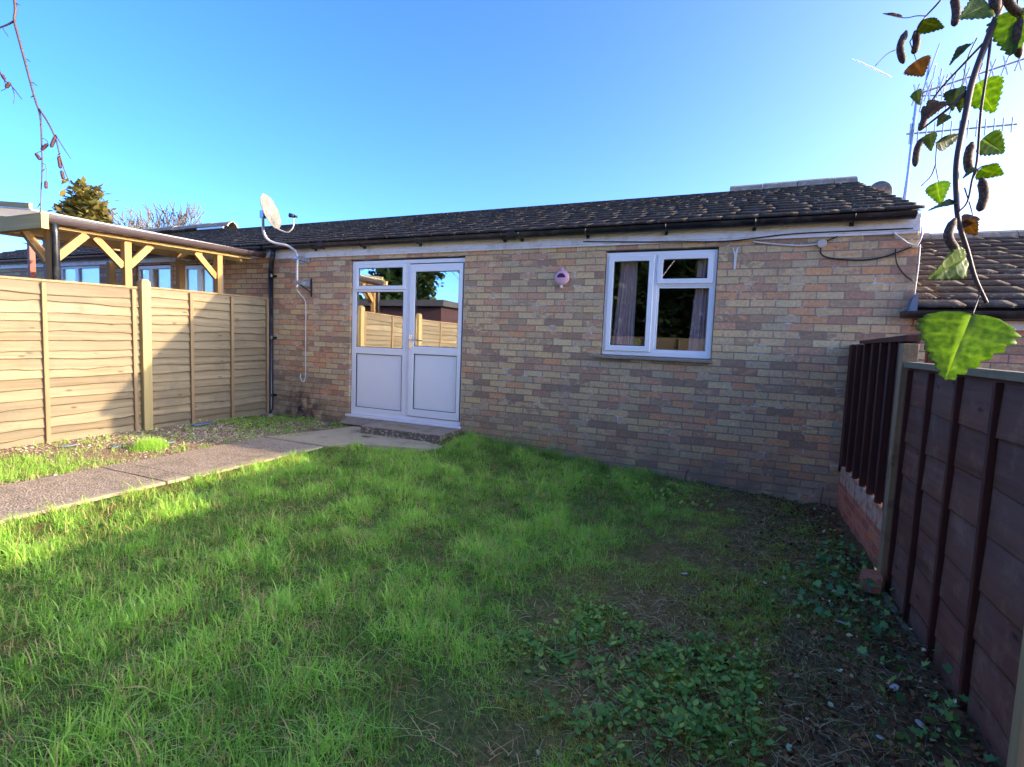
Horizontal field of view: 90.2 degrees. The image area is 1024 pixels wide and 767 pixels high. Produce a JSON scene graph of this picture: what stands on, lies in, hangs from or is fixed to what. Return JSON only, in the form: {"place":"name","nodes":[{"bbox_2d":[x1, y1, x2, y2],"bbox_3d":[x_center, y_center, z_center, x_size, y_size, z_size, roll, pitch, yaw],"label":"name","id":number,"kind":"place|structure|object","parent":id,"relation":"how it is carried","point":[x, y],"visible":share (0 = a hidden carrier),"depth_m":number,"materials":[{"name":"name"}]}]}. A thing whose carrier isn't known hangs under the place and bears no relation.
{"place":"outdoors","nodes":[
{"label":"outdoors","id":0,"kind":"place"},
{"bbox_2d":[0,425,443,522],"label":"path","id":1,"kind":"structure","parent":0,"point":[93,484],"depth_m":4.46,"materials":[{"name":"grey concrete"}]},
{"bbox_2d":[339,416,384,425],"bbox_3d":[-2.042,0.513,6.916,0.663,0.092,0.153,4,5,23],"label":"mortar fillet","id":2,"kind":"object","parent":1,"relation":"on","point":[359,421],"visible":0.66,"depth_m":6.92,"materials":[{"name":"concrete"}]},
{"bbox_2d":[361,421,458,441],"bbox_3d":[-1.278,0.610,6.408,1.161,0.120,0.495,4,5,23],"label":"doorstep","id":3,"kind":"object","parent":1,"relation":"on","point":[426,433],"visible":0.88,"depth_m":6.26,"materials":[{"name":"grey concrete"}]},
{"bbox_2d":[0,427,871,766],"bbox_3d":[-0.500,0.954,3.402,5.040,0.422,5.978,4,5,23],"label":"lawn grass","id":4,"kind":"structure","parent":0,"point":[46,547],"depth_m":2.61,"materials":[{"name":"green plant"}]},
{"bbox_2d":[0,415,998,766],"bbox_3d":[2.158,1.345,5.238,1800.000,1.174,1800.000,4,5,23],"label":"ground","id":5,"kind":"structure","parent":0,"point":[446,715],"depth_m":2.37,"materials":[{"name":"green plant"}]},
{"bbox_2d":[60,444,78,447],"bbox_3d":[-4.376,0.612,5.032,0.092,0.021,0.150,4,5,23],"label":"slate piece","id":6,"kind":"object","parent":5,"relation":"on","point":[68,445],"visible":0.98,"depth_m":5.00,"materials":[{"name":"grey stone"}]},
{"bbox_2d":[22,176,118,275],"bbox_3d":[-28.868,-8.120,34.404,9.982,11.155,7.147,4,5,23],"label":"conifer tree","id":7,"kind":"object","parent":5,"relation":"on","point":[85,202],"visible":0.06,"depth_m":33.36,"materials":[{"name":"green plant"}]},
{"bbox_2d":[0,276,141,448],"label":"timber fence","id":8,"kind":"object","parent":5,"relation":"on","point":[69,360],"visible":0.97,"depth_m":5.25,"materials":[{"name":"beige wood"}]},
{"bbox_2d":[0,201,266,292],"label":"pergola","id":9,"kind":"object","parent":5,"relation":"on","point":[30,225],"visible":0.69,"depth_m":5.98,"materials":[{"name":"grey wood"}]},
{"bbox_2d":[137,279,152,430],"bbox_3d":[-4.270,-0.289,5.935,0.098,1.828,0.098,4,5,23],"label":"fence post","id":10,"kind":"object","parent":5,"relation":"on","point":[145,334],"visible":0.77,"depth_m":5.90,"materials":[{"name":"brown wood"}]},
{"bbox_2d":[108,200,205,228],"bbox_3d":[-23.273,-6.896,32.669,6.110,9.468,5.535,4,5,23],"label":"bare tree","id":11,"kind":"object","parent":5,"relation":"on","point":[179,222],"visible":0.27,"depth_m":32.12,"materials":[{"name":"brown plant"}]},
{"bbox_2d":[0,416,336,483],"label":"dry litter","id":12,"kind":"object","parent":5,"relation":"on","point":[176,436],"visible":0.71,"depth_m":5.68,"materials":[{"name":"brown plant"}]},
{"bbox_2d":[0,415,350,484],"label":"verge grass","id":13,"kind":"structure","parent":5,"relation":"on","point":[150,444],"depth_m":4.68,"materials":[{"name":"green plant"}]},
{"bbox_2d":[0,217,387,296],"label":"terraced house","id":14,"kind":"structure","parent":5,"relation":"on","point":[246,277],"depth_m":8.94,"materials":[{"name":"brick"}]},
{"bbox_2d":[61,265,99,283],"bbox_3d":[-8.043,-1.567,9.563,1.280,1.280,0.080,4,5,23],"label":"window","id":15,"kind":"structure","parent":14,"relation":"in","point":[87,273],"depth_m":9.54,"materials":[{"name":"plastic"}]},
{"bbox_2d":[138,265,170,287],"bbox_3d":[-6.058,-1.442,8.707,0.910,1.120,0.080,4,5,23],"label":"window","id":16,"kind":"structure","parent":14,"relation":"in","point":[159,275],"depth_m":8.68,"materials":[{"name":"plastic"}]},
{"bbox_2d":[185,264,223,292],"bbox_3d":[-4.956,-0.832,8.267,0.980,2.140,0.080,4,5,23],"label":"glazed door","id":17,"kind":"structure","parent":14,"relation":"in","point":[200,280],"depth_m":8.23,"materials":[{"name":"plastic"}]},
{"bbox_2d":[191,422,211,425],"bbox_3d":[-3.916,0.511,6.435,0.156,0.030,0.274,4,5,23],"label":"blue scrap","id":18,"kind":"object","parent":5,"relation":"on","point":[205,423],"visible":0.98,"depth_m":6.39,"materials":[{"name":"plastic"}]},
{"bbox_2d":[151,287,268,427],"bbox_3d":[-3.931,-0.334,6.757,0.076,1.753,1.675,4,5,23],"label":"timber fence","id":19,"kind":"object","parent":5,"relation":"on","point":[210,355],"visible":0.95,"depth_m":6.65,"materials":[{"name":"beige wood"}]},
{"bbox_2d":[260,413,272,416],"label":"pipe block","id":20,"kind":"structure","parent":5,"relation":"on","point":[268,414],"depth_m":7.42,"materials":[{"name":"concrete"}]},
{"bbox_2d":[199,413,349,437],"bbox_3d":[-3.113,0.524,6.777,1.600,0.099,1.282,4,5,23],"label":"clover","id":21,"kind":"object","parent":5,"relation":"on","point":[264,420],"visible":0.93,"depth_m":6.85,"materials":[{"name":"green plant"}]},
{"bbox_2d":[15,463,964,766],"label":"fallen leaves","id":22,"kind":"object","parent":5,"relation":"on","point":[675,651],"visible":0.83,"depth_m":2.33,"materials":[{"name":"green plant"}]},
{"bbox_2d":[0,0,1023,379],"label":"birch tree","id":23,"kind":"object","parent":5,"relation":"on","point":[958,342],"visible":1,"depth_m":0.49,"materials":[{"name":"green plant"}]},
{"bbox_2d":[546,641,580,664],"bbox_3d":[0.235,1.186,2.241,0.118,0.065,0.141,-1,6,-36],"label":"plantain patch","id":24,"kind":"object","parent":5,"relation":"on","point":[570,654],"visible":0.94,"depth_m":2.23,"materials":[{"name":"green plant"}]},
{"bbox_2d":[467,429,679,481],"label":"wall foot grass","id":25,"kind":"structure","parent":5,"relation":"on","point":[533,447],"depth_m":5.88,"materials":[{"name":"green plant"}]},
{"bbox_2d":[262,176,924,507],"bbox_3d":[1.194,-0.791,8.896,7.780,4.765,6.520,4,5,23],"label":"bungalow","id":26,"kind":"object","parent":5,"relation":"on","point":[467,321],"visible":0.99,"depth_m":5.72,"materials":[{"name":"brick"}]},
{"bbox_2d":[260,193,311,296],"bbox_3d":[-3.174,-1.927,7.164,0.676,1.376,0.394,0,5,-24],"label":"satellite dish","id":27,"kind":"object","parent":26,"relation":"attached to","point":[269,212],"visible":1,"depth_m":7.14,"materials":[{"name":"metal"}]},
{"bbox_2d":[297,290,305,381],"bbox_3d":[-3.027,-0.672,7.289,0.100,1.320,0.131,4,5,23],"label":"aerial cable","id":28,"kind":"object","parent":27,"relation":"hanging from","point":[305,339],"visible":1,"depth_m":7.32,"materials":[{"name":"white plastic"}]},
{"bbox_2d":[345,258,464,428],"bbox_3d":[-1.431,-0.550,6.700,1.815,2.124,0.146,4,5,23],"label":"door set","id":29,"kind":"structure","parent":26,"relation":"in","point":[411,383],"depth_m":6.67,"materials":[{"name":"plastic"}]},
{"bbox_2d":[555,268,568,287],"bbox_3d":[0.560,-1.192,5.739,0.172,0.223,0.054,4,5,23],"label":"wall ornament","id":30,"kind":"object","parent":26,"relation":"attached to","point":[561,277],"depth_m":5.72,"materials":[{"name":"pink ceramic"}]},
{"bbox_2d":[611,262,637,344],"bbox_3d":[1.238,-0.878,5.632,0.253,1.070,0.054,4,5,23],"label":"curtain","id":31,"kind":"object","parent":26,"relation":"hanging from","point":[623,328],"visible":0.78,"depth_m":5.62,"materials":[{"name":"white fabric"}]},
{"bbox_2d":[594,249,718,362],"bbox_3d":[1.558,-0.826,5.510,1.215,1.149,0.365,4,5,23],"label":"window","id":32,"kind":"structure","parent":26,"relation":"in","point":[656,259],"depth_m":5.39,"materials":[{"name":"plastic"}]},
{"bbox_2d":[688,259,708,350],"bbox_3d":[1.983,-0.824,5.311,0.240,1.070,0.054,4,5,23],"label":"curtain","id":33,"kind":"object","parent":26,"relation":"hanging from","point":[697,336],"visible":0.56,"depth_m":5.33,"materials":[{"name":"white fabric"}]},
{"bbox_2d":[733,247,738,268],"bbox_3d":[2.205,-1.238,5.045,0.056,0.215,0.003,4,5,23],"label":"paint mark","id":34,"kind":"object","parent":26,"relation":"attached to","point":[735,255],"visible":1,"depth_m":5.04,"materials":[{"name":"white paint"}]},
{"bbox_2d":[583,228,912,242],"bbox_3d":[2.140,-1.434,5.029,2.960,0.068,0.015,4,5,23],"label":"fascia cable","id":35,"kind":"object","parent":26,"relation":"attached to","point":[755,237],"visible":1,"depth_m":4.92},
{"bbox_2d":[753,241,816,246],"bbox_3d":[2.594,-1.335,4.858,0.542,0.068,0.018,4,5,24],"label":"white cable","id":36,"kind":"object","parent":26,"relation":"attached to","point":[784,244],"visible":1,"depth_m":4.86,"materials":[{"name":"white plastic"}]},
{"bbox_2d":[817,239,826,247],"bbox_3d":[2.877,-1.300,4.735,0.080,0.080,0.030,4,5,23],"label":"junction box","id":37,"kind":"object","parent":26,"relation":"attached to","point":[821,243],"visible":1,"depth_m":4.72,"materials":[{"name":"white plastic"}]},
{"bbox_2d":[819,246,911,260],"bbox_3d":[3.185,-1.185,4.608,0.706,0.148,0.018,4,5,23],"label":"looping cable","id":38,"kind":"object","parent":37,"relation":"hanging from","point":[863,259],"visible":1,"depth_m":4.62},
{"bbox_2d":[830,463,837,469],"bbox_3d":[3.002,0.776,4.754,0.053,0.050,0.055,4,5,23],"label":"brick","id":39,"kind":"object","parent":26,"relation":"attached to","point":[833,466],"visible":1,"depth_m":4.73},
{"bbox_2d":[895,249,912,280],"bbox_3d":[3.459,-1.046,4.498,0.159,0.285,0.016,4,5,23],"label":"corner black cable","id":40,"kind":"object","parent":26,"relation":"attached to","point":[904,274],"visible":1,"depth_m":4.51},
{"bbox_2d":[893,227,922,245],"bbox_3d":[3.465,-1.286,4.469,0.219,0.162,0.021,4,5,23],"label":"corner cable","id":41,"kind":"object","parent":26,"relation":"attached to","point":[902,239],"visible":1,"depth_m":4.46,"materials":[{"name":"white plastic"}]},
{"bbox_2d":[914,245,920,294],"bbox_3d":[3.548,-0.996,4.460,0.017,0.430,0.010,4,5,23],"label":"corner drop cable","id":42,"kind":"object","parent":26,"relation":"attached to","point":[917,269],"visible":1,"depth_m":4.46,"materials":[{"name":"white plastic"}]},
{"bbox_2d":[489,595,786,766],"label":"weed patch","id":43,"kind":"object","parent":5,"relation":"on","point":[679,721],"visible":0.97,"depth_m":2.10,"materials":[{"name":"green plant"}]},
{"bbox_2d":[573,467,733,512],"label":"wall side weeds","id":44,"kind":"object","parent":5,"relation":"on","point":[683,494],"depth_m":4.81,"materials":[{"name":"green plant"}]},
{"bbox_2d":[404,486,927,766],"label":"moss cover","id":45,"kind":"object","parent":5,"relation":"on","point":[735,644],"visible":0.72,"depth_m":2.42,"materials":[{"name":"green plant"}]},
{"bbox_2d":[683,469,688,482],"bbox_3d":[1.794,0.971,5.263,0.051,0.174,0.028,4,5,23],"label":"cut stem","id":46,"kind":"object","parent":5,"relation":"on","point":[685,476],"visible":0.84,"depth_m":5.25,"materials":[{"name":"plant"}]},
{"bbox_2d":[531,493,982,766],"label":"scrub weeds","id":47,"kind":"object","parent":5,"relation":"on","point":[733,711],"visible":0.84,"depth_m":2.20,"materials":[{"name":"green plant"}]},
{"bbox_2d":[604,488,936,766],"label":"dry twigs","id":48,"kind":"object","parent":5,"relation":"on","point":[787,601],"visible":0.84,"depth_m":2.65,"materials":[{"name":"brown wood"}]},
{"bbox_2d":[818,487,823,507],"bbox_3d":[2.888,1.082,4.770,0.040,0.232,0.027,6,6,40],"label":"cut stem","id":49,"kind":"object","parent":5,"relation":"on","point":[820,498],"visible":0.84,"depth_m":4.76,"materials":[{"name":"plant"}]},
{"bbox_2d":[836,466,882,567],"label":"brick wall","id":50,"kind":"structure","parent":5,"relation":"on","point":[859,509],"depth_m":3.94,"materials":[{"name":"red brick"}]},
{"bbox_2d":[838,335,920,510],"bbox_3d":[2.771,0.264,3.938,0.075,1.225,1.756,4,5,23],"label":"timber fence","id":51,"kind":"object","parent":50,"relation":"on","point":[868,407],"visible":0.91,"depth_m":3.92,"materials":[{"name":"brown wood"}]},
{"bbox_2d":[859,569,883,594],"bbox_3d":[2.219,1.213,3.154,0.111,0.098,0.214,5,5,32],"label":"brick","id":52,"kind":"object","parent":5,"relation":"on","point":[875,575],"visible":0.73,"depth_m":3.09,"materials":[{"name":"red brick"}]},
{"bbox_2d":[756,537,1002,766],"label":"ground ivy","id":53,"kind":"object","parent":5,"relation":"on","point":[842,589],"visible":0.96,"depth_m":2.70,"materials":[{"name":"green plant"}]},
{"bbox_2d":[889,684,898,690],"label":"pale litter","id":54,"kind":"object","parent":5,"relation":"on","point":[894,685],"visible":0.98,"depth_m":2.17,"materials":[{"name":"white paper"}]},
{"bbox_2d":[877,343,918,587],"bbox_3d":[2.354,0.632,3.133,0.080,1.750,0.080,4,5,23],"label":"fence post","id":55,"kind":"object","parent":5,"relation":"on","point":[908,352],"visible":0.5,"depth_m":3.10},
{"bbox_2d":[915,719,925,728],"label":"pale litter","id":56,"kind":"object","parent":5,"relation":"on","point":[918,722],"visible":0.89,"depth_m":1.97,"materials":[{"name":"white paper"}]},
{"bbox_2d":[924,350,934,363],"bbox_3d":[2.463,0.545,3.087,0.050,1.540,0.050,4,5,23],"label":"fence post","id":57,"kind":"object","parent":5,"relation":"on","point":[926,360],"depth_m":3.02,"materials":[{"name":"brown wood"}]},
{"bbox_2d":[881,587,982,752],"bbox_3d":[1.919,1.380,2.345,0.040,0.155,1.750,4,5,23],"label":"gravel board","id":58,"kind":"object","parent":5,"relation":"on","point":[893,607],"visible":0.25,"depth_m":2.87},
{"bbox_2d":[884,362,1023,766],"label":"timber fence","id":59,"kind":"object","parent":5,"relation":"on","point":[954,579],"visible":0.88,"depth_m":2.17,"materials":[{"name":"brown wood"}]},
{"bbox_2d":[900,230,1023,371],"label":"terraced house","id":60,"kind":"structure","parent":5,"relation":"on","point":[998,258],"depth_m":4.75,"materials":[{"name":"brick"},{"name":"tile"}]},
{"bbox_2d":[871,181,892,194],"bbox_3d":[5.630,-2.676,7.838,0.109,0.830,0.330,-1,6,-36],"label":"satellite dish","id":61,"kind":"object","parent":60,"relation":"attached to","point":[885,186],"visible":0.32,"depth_m":7.74,"materials":[{"name":"paint"}]},
{"bbox_2d":[903,43,1023,199],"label":"television aerial","id":62,"kind":"object","parent":60,"relation":"on","point":[911,133],"visible":0.62,"depth_m":7.47,"materials":[{"name":"metal"}]},
{"bbox_2d":[1006,629,1023,766],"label":"fence post","id":63,"kind":"object","parent":5,"relation":"on","point":[1016,725],"visible":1,"depth_m":1.58,"materials":[{"name":"brown wood"}]},
{"bbox_2d":[1016,710,1023,766],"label":"fence post","id":64,"kind":"object","parent":5,"relation":"on","point":[1020,760],"depth_m":1.52,"materials":[{"name":"brown wood"}]},
{"bbox_2d":[0,0,1023,252],"label":"sky","id":65,"kind":"structure","parent":0,"point":[329,110],"materials":[{"name":"blue"}]},
{"bbox_2d":[633,338,640,344],"bbox_3d":[1.379,-0.417,5.658,0.106,0.188,0.120,3,5,7],"label":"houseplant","id":66,"kind":"object","parent":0,"point":[636,341],"visible":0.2,"depth_m":5.66,"materials":[{"name":"green plant"}]}
]}

